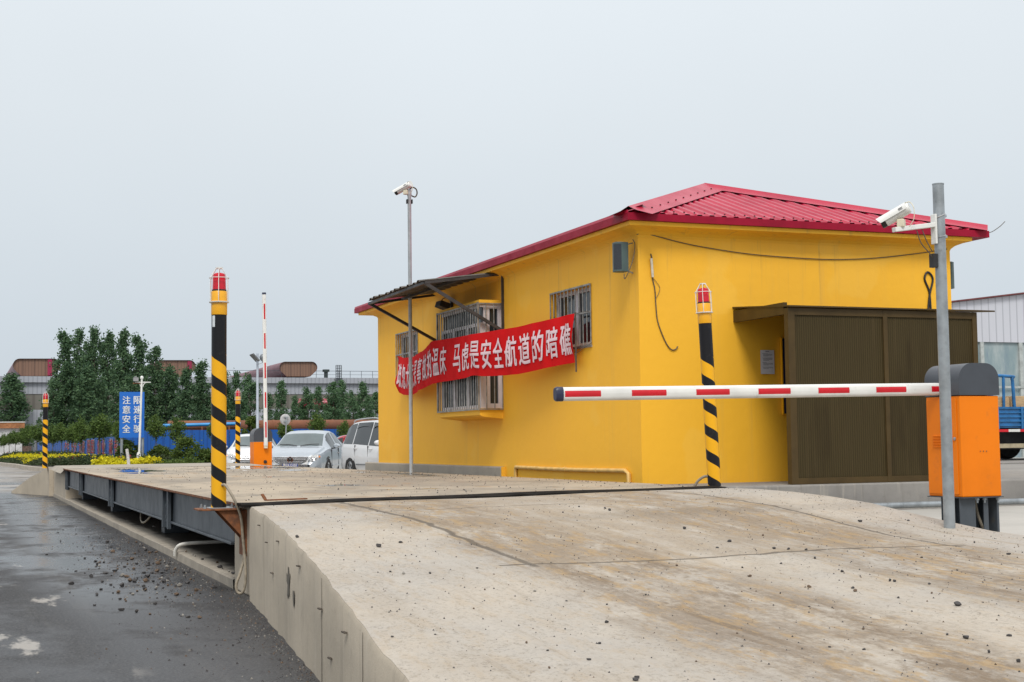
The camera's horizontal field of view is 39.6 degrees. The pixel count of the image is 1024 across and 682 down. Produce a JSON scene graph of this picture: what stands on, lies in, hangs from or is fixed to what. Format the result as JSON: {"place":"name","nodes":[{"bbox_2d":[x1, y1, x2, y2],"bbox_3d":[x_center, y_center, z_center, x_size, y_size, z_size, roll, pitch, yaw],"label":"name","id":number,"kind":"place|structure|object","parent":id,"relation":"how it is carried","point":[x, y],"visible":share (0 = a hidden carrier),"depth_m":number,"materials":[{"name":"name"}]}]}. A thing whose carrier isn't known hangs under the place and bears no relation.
{"place":"outdoors","nodes":[
{"label":"outdoors","id":0,"kind":"place"},
{"bbox_2d":[0,422,30,454],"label":"gate wall","id":1,"kind":"structure","parent":0,"point":[6,428],"depth_m":234.94,"materials":[{"name":"white tile"}]},
{"bbox_2d":[0,466,405,681],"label":"asphalt road","id":2,"kind":"structure","parent":0,"point":[43,610],"depth_m":11.43,"materials":[{"name":"grey asphalt"}]},
{"bbox_2d":[13,427,30,450],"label":"street tree","id":3,"kind":"object","parent":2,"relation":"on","point":[20,439],"visible":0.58,"depth_m":189.88,"materials":[{"name":"green plant"}]},
{"bbox_2d":[0,462,51,470],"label":"kerb","id":4,"kind":"structure","parent":2,"relation":"on","point":[26,467],"depth_m":89.79,"materials":[{"name":"concrete"}]},
{"bbox_2d":[11,469,53,496],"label":"exit ramp","id":5,"kind":"structure","parent":2,"relation":"on","point":[41,483],"depth_m":40.68,"materials":[{"name":"concrete"}]},
{"bbox_2d":[42,392,48,470],"bbox_3d":[-12.947,2.778,39.697,0.184,2.713,0.424,-3,-4,24],"label":"warning post","id":6,"kind":"object","parent":5,"relation":"on","point":[45,399],"visible":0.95,"depth_m":39.56,"materials":[{"name":"yellow metal"}]},
{"bbox_2d":[51,463,726,595],"bbox_3d":[-5.406,2.887,27.050,4.955,0.903,29.380,1,-4,-21],"label":"weighbridge","id":7,"kind":"object","parent":2,"relation":"on","point":[121,503],"visible":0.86,"depth_m":18.00,"materials":[{"name":"concrete"}]},
{"bbox_2d":[173,540,223,555],"bbox_3d":[-3.510,2.462,16.972,1.037,0.185,0.118,0,-4,-14],"label":"drain pipe","id":8,"kind":"object","parent":7,"relation":"attached to","point":[176,548],"visible":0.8,"depth_m":16.86,"materials":[{"name":"white plastic"}]},
{"bbox_2d":[235,389,240,462],"bbox_3d":[-7.739,2.416,40.149,0.185,2.124,0.185,0,-4,-11],"label":"warning post","id":9,"kind":"object","parent":7,"relation":"on","point":[237,426],"visible":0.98,"depth_m":40.10,"materials":[{"name":"yellow metal"}]},
{"bbox_2d":[406,187,417,472],"bbox_3d":[-1.650,-0.027,23.753,0.198,5.157,0.074,1,-4,-21],"label":"camera pole","id":10,"kind":"object","parent":7,"relation":"on","point":[409,201],"visible":0.97,"depth_m":23.72,"materials":[{"name":"grey metal"}]},
{"bbox_2d":[392,181,412,194],"bbox_3d":[-1.835,-2.563,23.911,0.412,0.220,0.125,-3,-5,27],"label":"security camera","id":11,"kind":"object","parent":10,"relation":"attached to","point":[404,187],"visible":1,"depth_m":23.86,"materials":[{"name":"white paint"}]},
{"bbox_2d":[694,283,720,485],"bbox_3d":[2.019,0.469,14.859,0.276,2.158,0.189,1,-4,-23],"label":"warning post","id":12,"kind":"object","parent":7,"relation":"on","point":[703,313],"visible":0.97,"depth_m":14.81,"materials":[{"name":"metal"}]},
{"bbox_2d":[250,488,1023,681],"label":"entry ramp","id":13,"kind":"structure","parent":2,"relation":"on","point":[316,621],"depth_m":7.89,"materials":[{"name":"concrete"}]},
{"bbox_2d":[194,267,246,594],"bbox_3d":[-2.643,0.800,12.948,0.435,2.967,0.442,1,-4,-21],"label":"warning post","id":14,"kind":"object","parent":13,"relation":"attached to","point":[233,518],"visible":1,"depth_m":12.95,"materials":[{"name":"metal"}]},
{"bbox_2d":[892,183,955,528],"bbox_3d":[3.124,0.160,10.770,0.484,2.750,0.098,1,-4,-21],"label":"camera pole","id":15,"kind":"object","parent":13,"relation":"on","point":[937,258],"visible":0.98,"depth_m":10.81,"materials":[{"name":"metal"}]},
{"bbox_2d":[876,201,914,227],"bbox_3d":[2.912,-0.953,10.800,0.298,0.195,0.115,-3,-5,29],"label":"security camera","id":16,"kind":"object","parent":15,"relation":"attached to","point":[895,214],"visible":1,"depth_m":10.76,"materials":[{"name":"white paint"}]},
{"bbox_2d":[250,353,262,427],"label":"street lamp","id":17,"kind":"object","parent":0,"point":[255,358],"visible":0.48,"depth_m":70.09,"materials":[{"name":"white metal"}]},
{"bbox_2d":[250,292,271,465],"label":"barrier gate","id":18,"kind":"structure","parent":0,"point":[260,447],"depth_m":38.40,"materials":[{"name":"orange metal"}]},
{"bbox_2d":[0,0,1023,377],"label":"sky","id":19,"kind":"structure","parent":0,"point":[148,148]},
{"bbox_2d":[37,465,1023,681],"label":"gravel","id":20,"kind":"structure","parent":0,"point":[268,630],"depth_m":11.28,"materials":[{"name":"black gravel"}]},
{"bbox_2d":[553,363,1003,531],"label":"barrier gate","id":21,"kind":"structure","parent":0,"point":[976,448],"depth_m":11.27,"materials":[{"name":"orange metal"}]},
{"bbox_2d":[926,399,958,494],"bbox_3d":[3.453,0.849,11.421,0.015,0.755,0.370,1,-4,-21],"label":"door","id":22,"kind":"structure","parent":21,"relation":"in","point":[932,406],"depth_m":11.48,"materials":[{"name":"orange paint"}]},
{"bbox_2d":[897,505,1023,534],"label":"yard pavement","id":23,"kind":"structure","parent":0,"point":[1011,519],"depth_m":15.23,"materials":[{"name":"concrete"}]},
{"bbox_2d":[226,434,276,463],"bbox_3d":[-9.488,4.150,52.351,2.210,1.473,4.830,0,-4,-6],"label":"parked car","id":24,"kind":"object","parent":23,"relation":"on","point":[244,449],"visible":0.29,"depth_m":50.34,"materials":[{"name":"white paint"}]},
{"bbox_2d":[272,430,341,468],"bbox_3d":[-6.084,3.414,42.651,2.210,1.473,4.830,-1,-4,5],"label":"parked car","id":25,"kind":"object","parent":23,"relation":"on","point":[313,448],"visible":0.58,"depth_m":41.30,"materials":[{"name":"silver metal"}]},
{"bbox_2d":[341,417,378,469],"bbox_3d":[-3.101,2.986,39.219,2.220,1.780,4.615,2,-5,-29],"label":"parked car","id":26,"kind":"object","parent":23,"relation":"on","point":[360,447],"visible":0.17,"depth_m":39.49,"materials":[{"name":"white paint"}]},
{"bbox_2d":[365,462,505,476],"bbox_3d":[-1.509,2.496,24.772,0.068,0.705,7.685,1,-4,-21],"label":"concrete ledge","id":27,"kind":"object","parent":23,"relation":"on","point":[460,469],"visible":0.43,"depth_m":23.85,"materials":[{"name":"grey concrete"}]},
{"bbox_2d":[354,183,988,483],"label":"guard house","id":28,"kind":"structure","parent":23,"relation":"on","point":[509,422],"depth_m":18.18,"materials":[{"name":"yellow paint"}]},
{"bbox_2d":[395,330,417,375],"bbox_3d":[-1.865,0.278,26.030,0.161,0.906,1.360,1,-4,-21],"label":"window","id":29,"kind":"structure","parent":28,"relation":"in","point":[404,338],"depth_m":26.18,"materials":[{"name":"plastic"}]},
{"bbox_2d":[435,298,452,309],"bbox_3d":[-1.109,-0.557,23.591,0.275,0.338,0.280,1,-4,-21],"label":"floodlight","id":30,"kind":"object","parent":28,"relation":"attached to","point":[442,305],"visible":0.62,"depth_m":23.47,"materials":[{"name":"black metal"}]},
{"bbox_2d":[436,302,502,420],"bbox_3d":[-0.677,0.359,22.238,0.409,1.750,1.968,1,-4,-21],"label":"bay window","id":31,"kind":"structure","parent":28,"relation":"in","point":[474,397],"depth_m":21.72,"materials":[{"name":"plastic"}]},
{"bbox_2d":[440,300,500,312],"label":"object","id":32,"kind":"structure","parent":28,"relation":"in","point":[480,301],"depth_m":21.52,"materials":[{"name":"yellow metal"}]},
{"bbox_2d":[395,311,591,394],"bbox_3d":[-0.789,0.332,22.357,0.510,0.844,8.802,1,-4,-21],"label":"banner","id":33,"kind":"object","parent":28,"relation":"attached to","point":[535,346],"visible":0.95,"depth_m":20.59,"materials":[{"name":"red fabric"}]},
{"bbox_2d":[550,283,592,349],"bbox_3d":[0.841,-0.290,19.058,0.161,0.826,1.360,1,-4,-21],"label":"window","id":34,"kind":"structure","parent":28,"relation":"in","point":[577,301],"depth_m":18.98,"materials":[{"name":"plastic"}]},
{"bbox_2d":[514,465,630,481],"bbox_3d":[0.737,1.937,19.005,0.062,0.512,3.860,1,-4,-21],"label":"wall conduit","id":35,"kind":"object","parent":28,"relation":"attached to","point":[615,470],"depth_m":18.67,"materials":[{"name":"plastic"}]},
{"bbox_2d":[612,242,632,273],"bbox_3d":[1.363,-1.013,17.250,0.289,0.394,0.172,1,-4,-21],"label":"loudspeaker","id":36,"kind":"object","parent":28,"relation":"attached to","point":[620,257],"visible":1,"depth_m":17.16,"materials":[{"name":"grey metal"}]},
{"bbox_2d":[650,254,677,350],"bbox_3d":[1.846,-0.472,17.233,0.365,1.174,0.034,1,-4,-21],"label":"hanging wire","id":37,"kind":"object","parent":28,"relation":"hanging from","point":[651,264],"visible":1,"depth_m":17.20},
{"bbox_2d":[760,350,774,373],"bbox_3d":[3.180,0.261,17.700,0.197,0.298,0.001,1,-4,-21],"label":"paper notice","id":38,"kind":"object","parent":28,"relation":"attached to","point":[767,361],"visible":1,"depth_m":17.70,"materials":[{"name":"grey paper"}]},
{"bbox_2d":[780,337,785,414],"bbox_3d":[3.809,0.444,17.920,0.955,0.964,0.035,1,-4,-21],"label":"pipe","id":39,"kind":"object","parent":28,"relation":"attached to","point":[782,361],"visible":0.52,"depth_m":17.75,"materials":[{"name":"yellow paint"}]},
{"bbox_2d":[637,234,946,259],"bbox_3d":[3.634,-1.159,17.986,4.563,0.237,0.019,1,-4,-21],"label":"wall cable","id":40,"kind":"object","parent":28,"relation":"attached to","point":[790,257],"depth_m":17.93,"materials":[{"name":"black rubber"}]},
{"bbox_2d":[924,271,933,308],"bbox_3d":[5.475,-0.667,18.668,0.158,0.502,0.027,1,-4,-21],"label":"cable bundle","id":41,"kind":"object","parent":28,"relation":"attached to","point":[929,292],"visible":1,"depth_m":18.65,"materials":[{"name":"black rubber"}]},
{"bbox_2d":[673,464,1023,508],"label":"concrete platform","id":42,"kind":"structure","parent":23,"relation":"on","point":[1012,480],"depth_m":16.71,"materials":[{"name":"grey concrete"}]},
{"bbox_2d":[732,302,994,483],"bbox_3d":[4.336,0.630,17.444,2.930,2.158,1.285,1,-4,-21],"label":"porch enclosure","id":43,"kind":"object","parent":42,"relation":"on","point":[861,439],"visible":0.79,"depth_m":16.74,"materials":[{"name":"brown wood"}]},
{"bbox_2d":[873,498,1023,507],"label":"ground pipe","id":44,"kind":"object","parent":23,"relation":"on","point":[921,504],"depth_m":16.67,"materials":[{"name":"metal"}]},
{"bbox_2d":[1000,458,1023,463],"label":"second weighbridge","id":45,"kind":"object","parent":23,"relation":"on","point":[1013,461],"depth_m":28.72,"materials":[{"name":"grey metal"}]},
{"bbox_2d":[990,374,1023,458],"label":"cargo truck","id":46,"kind":"object","parent":45,"relation":"on","point":[1011,429],"visible":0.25,"depth_m":29.82,"materials":[{"name":"blue paint"}]},
{"bbox_2d":[951,292,1023,457],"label":"warehouse","id":47,"kind":"structure","parent":0,"point":[1000,331],"depth_m":68.33,"materials":[{"name":"metal"}]},
{"bbox_2d":[1005,396,1023,406],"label":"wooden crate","id":48,"kind":"object","parent":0,"point":[1019,401],"visible":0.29,"depth_m":30.02,"materials":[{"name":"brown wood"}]},
{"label":"flower bed soil","id":49,"kind":"structure","parent":0,"visible":0},
{"bbox_2d":[0,456,41,464],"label":"rose hedge","id":50,"kind":"object","parent":49,"relation":"on","point":[10,459],"visible":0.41,"depth_m":107.77,"materials":[{"name":"green plant"}]},
{"bbox_2d":[27,421,42,450],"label":"street tree","id":51,"kind":"object","parent":49,"relation":"on","point":[36,434],"visible":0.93,"depth_m":164.63,"materials":[{"name":"green plant"}]},
{"bbox_2d":[0,449,82,457],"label":"rose hedge","id":52,"kind":"object","parent":49,"relation":"on","point":[37,452],"visible":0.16,"depth_m":124.18,"materials":[{"name":"green plant"}]},
{"bbox_2d":[48,421,58,450],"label":"street tree","id":53,"kind":"object","parent":49,"relation":"on","point":[51,440],"visible":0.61,"depth_m":141.89,"materials":[{"name":"green plant"}]},
{"bbox_2d":[2,452,110,457],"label":"golden hedge","id":54,"kind":"object","parent":49,"relation":"on","point":[27,455],"visible":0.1,"depth_m":114.21,"materials":[{"name":"yellow plant"}]},
{"bbox_2d":[51,420,69,448],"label":"street tree","id":55,"kind":"object","parent":49,"relation":"on","point":[57,433],"visible":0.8,"depth_m":131.71,"materials":[{"name":"green plant"}]},
{"bbox_2d":[61,422,76,444],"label":"street tree","id":56,"kind":"object","parent":49,"relation":"on","point":[69,436],"visible":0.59,"depth_m":119.74,"materials":[{"name":"green plant"}]},
{"bbox_2d":[37,437,119,455],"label":"blue fence","id":57,"kind":"object","parent":49,"relation":"on","point":[109,445],"visible":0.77,"depth_m":130.91,"materials":[{"name":"blue metal"}]},
{"bbox_2d":[72,414,90,453],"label":"street tree","id":58,"kind":"object","parent":49,"relation":"on","point":[80,435],"visible":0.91,"depth_m":109.77,"materials":[{"name":"green plant"}]},
{"bbox_2d":[84,410,115,451],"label":"street tree","id":59,"kind":"object","parent":49,"relation":"on","point":[100,427],"visible":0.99,"depth_m":94.89,"materials":[{"name":"green plant"}]},
{"bbox_2d":[96,328,118,436],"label":"poplar tree","id":60,"kind":"object","parent":49,"relation":"on","point":[109,343],"visible":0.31,"depth_m":214.36,"materials":[{"name":"green plant"}]},
{"bbox_2d":[48,450,175,465],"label":"rose hedge","id":61,"kind":"object","parent":49,"relation":"on","point":[77,460],"visible":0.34,"depth_m":85.70,"materials":[{"name":"green plant"}]},
{"bbox_2d":[105,326,135,436],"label":"poplar tree","id":62,"kind":"object","parent":49,"relation":"on","point":[123,366],"visible":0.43,"depth_m":155.05,"materials":[{"name":"green plant"}]},
{"bbox_2d":[90,454,163,464],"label":"golden hedge","id":63,"kind":"object","parent":49,"relation":"on","point":[102,460],"visible":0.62,"depth_m":80.08,"materials":[{"name":"yellow plant"}]},
{"bbox_2d":[114,439,140,456],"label":"round shrub","id":64,"kind":"object","parent":49,"relation":"on","point":[129,445],"visible":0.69,"depth_m":83.92,"materials":[{"name":"green plant"}]},
{"bbox_2d":[108,373,149,442],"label":"poplar tree","id":65,"kind":"object","parent":49,"relation":"on","point":[130,386],"visible":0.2,"depth_m":151.01,"materials":[{"name":"green plant"}]},
{"bbox_2d":[119,392,143,455],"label":"road sign","id":66,"kind":"object","parent":49,"relation":"on","point":[129,408],"visible":0.89,"depth_m":83.65,"materials":[{"name":"metal"}]},
{"bbox_2d":[124,332,151,411],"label":"poplar tree","id":67,"kind":"object","parent":49,"relation":"on","point":[141,346],"visible":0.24,"depth_m":162.36,"materials":[{"name":"green plant"}]},
{"bbox_2d":[133,376,150,457],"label":"camera post","id":68,"kind":"object","parent":49,"relation":"on","point":[135,378],"visible":0.93,"depth_m":82.16,"materials":[{"name":"white metal"}]},
{"bbox_2d":[139,345,173,430],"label":"poplar tree","id":69,"kind":"object","parent":49,"relation":"on","point":[154,395],"visible":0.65,"depth_m":155.97,"materials":[{"name":"green plant"}]},
{"bbox_2d":[145,410,168,442],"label":"street tree","id":70,"kind":"object","parent":49,"relation":"on","point":[155,428],"visible":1,"depth_m":96.83,"materials":[{"name":"green plant"}]},
{"bbox_2d":[146,444,173,456],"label":"round shrub","id":71,"kind":"object","parent":49,"relation":"on","point":[159,448],"visible":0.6,"depth_m":85.78,"materials":[{"name":"green plant"}]},
{"bbox_2d":[158,363,181,428],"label":"poplar tree","id":72,"kind":"object","parent":49,"relation":"on","point":[172,386],"visible":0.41,"depth_m":157.59,"materials":[{"name":"green plant"}]},
{"bbox_2d":[144,456,204,463],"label":"hedge","id":73,"kind":"object","parent":49,"relation":"on","point":[173,461],"visible":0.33,"depth_m":79.32,"materials":[{"name":"green plant"}]},
{"bbox_2d":[167,414,187,442],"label":"street tree","id":74,"kind":"object","parent":49,"relation":"on","point":[176,427],"visible":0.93,"depth_m":100.95,"materials":[{"name":"green plant"}]},
{"bbox_2d":[165,433,203,460],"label":"round shrub","id":75,"kind":"object","parent":49,"relation":"on","point":[184,442],"visible":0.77,"depth_m":82.83,"materials":[{"name":"green plant"}]},
{"bbox_2d":[168,365,201,420],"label":"poplar tree","id":76,"kind":"object","parent":49,"relation":"on","point":[184,400],"visible":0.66,"depth_m":151.93,"materials":[{"name":"green plant"}]},
{"bbox_2d":[191,358,210,448],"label":"poplar tree","id":77,"kind":"object","parent":49,"relation":"on","point":[203,400],"visible":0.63,"depth_m":157.93,"materials":[{"name":"green plant"}]},
{"bbox_2d":[196,448,210,462],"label":"round shrub","id":78,"kind":"object","parent":49,"relation":"on","point":[205,456],"visible":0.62,"depth_m":83.78,"materials":[{"name":"green plant"}]},
{"bbox_2d":[227,371,234,443],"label":"young poplar","id":79,"kind":"object","parent":49,"relation":"on","point":[231,409],"visible":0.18,"depth_m":145.95,"materials":[{"name":"green plant"}]},
{"bbox_2d":[124,429,338,459],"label":"blue fence","id":80,"kind":"object","parent":49,"relation":"on","point":[199,436],"visible":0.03,"depth_m":107.72,"materials":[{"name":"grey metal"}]},
{"bbox_2d":[227,368,248,447],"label":"young poplar","id":81,"kind":"object","parent":49,"relation":"on","point":[235,380],"visible":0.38,"depth_m":146.21,"materials":[{"name":"green plant"}]},
{"bbox_2d":[240,415,259,433],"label":"round shrub","id":82,"kind":"object","parent":49,"relation":"on","point":[250,421],"visible":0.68,"depth_m":91.93,"materials":[{"name":"green plant"}]},
{"bbox_2d":[167,419,377,429],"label":"rusty pipeline","id":83,"kind":"object","parent":49,"relation":"on","point":[302,424],"visible":0.26,"depth_m":117.11,"materials":[{"name":"metal"}]},
{"bbox_2d":[163,422,240,434],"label":"blue pipe","id":84,"kind":"object","parent":83,"relation":"attached to","point":[229,424],"visible":0.47,"depth_m":113.49,"materials":[{"name":"metal"}]},
{"bbox_2d":[271,380,289,419],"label":"young poplar","id":85,"kind":"object","parent":49,"relation":"on","point":[281,397],"visible":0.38,"depth_m":146.14,"materials":[{"name":"green plant"}]},
{"bbox_2d":[275,421,294,438],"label":"street tree","id":86,"kind":"object","parent":49,"relation":"on","point":[281,431],"visible":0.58,"depth_m":98.75,"materials":[{"name":"green plant"}]},
{"bbox_2d":[306,409,328,430],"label":"street tree","id":87,"kind":"object","parent":49,"relation":"on","point":[316,423],"visible":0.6,"depth_m":97.95,"materials":[{"name":"green plant"}]},
{"bbox_2d":[335,417,349,436],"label":"street tree","id":88,"kind":"object","parent":49,"relation":"on","point":[343,429],"visible":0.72,"depth_m":96.89,"materials":[{"name":"green plant"}]},
{"label":"ground","id":89,"kind":"structure","parent":0,"visible":0},
{"bbox_2d":[0,372,34,446],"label":"poplar tree","id":90,"kind":"object","parent":89,"relation":"on","point":[18,405],"visible":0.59,"depth_m":244.58,"materials":[{"name":"green plant"}]},
{"bbox_2d":[36,379,69,451],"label":"poplar tree","id":91,"kind":"object","parent":89,"relation":"on","point":[60,415],"visible":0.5,"depth_m":204.02,"materials":[{"name":"green plant"}]},
{"bbox_2d":[47,328,81,427],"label":"poplar tree","id":92,"kind":"object","parent":89,"relation":"on","point":[66,368],"visible":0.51,"depth_m":208.31,"materials":[{"name":"green plant"}]},
{"bbox_2d":[66,327,86,424],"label":"poplar tree","id":93,"kind":"object","parent":89,"relation":"on","point":[78,352],"visible":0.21,"depth_m":215.50,"materials":[{"name":"green plant"}]},
{"bbox_2d":[66,365,109,438],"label":"poplar tree","id":94,"kind":"object","parent":89,"relation":"on","point":[85,398],"visible":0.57,"depth_m":203.51,"materials":[{"name":"green plant"}]},
{"bbox_2d":[79,324,111,422],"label":"poplar tree","id":95,"kind":"object","parent":89,"relation":"on","point":[93,346],"visible":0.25,"depth_m":208.49,"materials":[{"name":"green plant"}]},
{"bbox_2d":[0,359,377,451],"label":"industrial hall","id":96,"kind":"structure","parent":89,"relation":"on","point":[34,375],"depth_m":264.10,"materials":[{"name":"grey metal"}]},
{"bbox_2d":[240,372,262,419],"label":"young poplar","id":97,"kind":"object","parent":89,"relation":"on","point":[250,388],"visible":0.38,"depth_m":155.13,"materials":[{"name":"green plant"}]},
{"bbox_2d":[260,392,274,419],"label":"young poplar","id":98,"kind":"object","parent":89,"relation":"on","point":[270,401],"visible":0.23,"depth_m":164.11,"materials":[{"name":"green plant"}]},
{"bbox_2d":[288,393,303,419],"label":"young poplar","id":99,"kind":"object","parent":89,"relation":"on","point":[296,410],"visible":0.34,"depth_m":155.02,"materials":[{"name":"green plant"}]},
{"bbox_2d":[297,386,315,419],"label":"young poplar","id":100,"kind":"object","parent":89,"relation":"on","point":[307,399],"visible":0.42,"depth_m":163.96,"materials":[{"name":"green plant"}]},
{"bbox_2d":[308,385,327,419],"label":"young poplar","id":101,"kind":"object","parent":89,"relation":"on","point":[318,398],"visible":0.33,"depth_m":146.09,"materials":[{"name":"green plant"}]},
{"bbox_2d":[323,379,344,419],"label":"young poplar","id":102,"kind":"object","parent":89,"relation":"on","point":[335,397],"visible":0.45,"depth_m":155.07,"materials":[{"name":"green plant"}]},
{"bbox_2d":[334,379,349,419],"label":"young poplar","id":103,"kind":"object","parent":89,"relation":"on","point":[345,399],"visible":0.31,"depth_m":163.97,"materials":[{"name":"green plant"}]},
{"bbox_2d":[343,390,358,419],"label":"young poplar","id":104,"kind":"object","parent":89,"relation":"on","point":[351,404],"visible":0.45,"depth_m":146.04,"materials":[{"name":"green plant"}]},
{"bbox_2d":[355,380,370,419],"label":"young poplar","id":105,"kind":"object","parent":89,"relation":"on","point":[362,387],"visible":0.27,"depth_m":155.03,"materials":[{"name":"green plant"}]},
{"bbox_2d":[362,395,374,419],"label":"young poplar","id":106,"kind":"object","parent":89,"relation":"on","point":[368,410],"visible":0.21,"depth_m":146.03,"materials":[{"name":"green plant"}]},
{"bbox_2d":[369,390,377,419],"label":"young poplar","id":107,"kind":"object","parent":89,"relation":"on","point":[374,397],"visible":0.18,"depth_m":164.07,"materials":[{"name":"green plant"}]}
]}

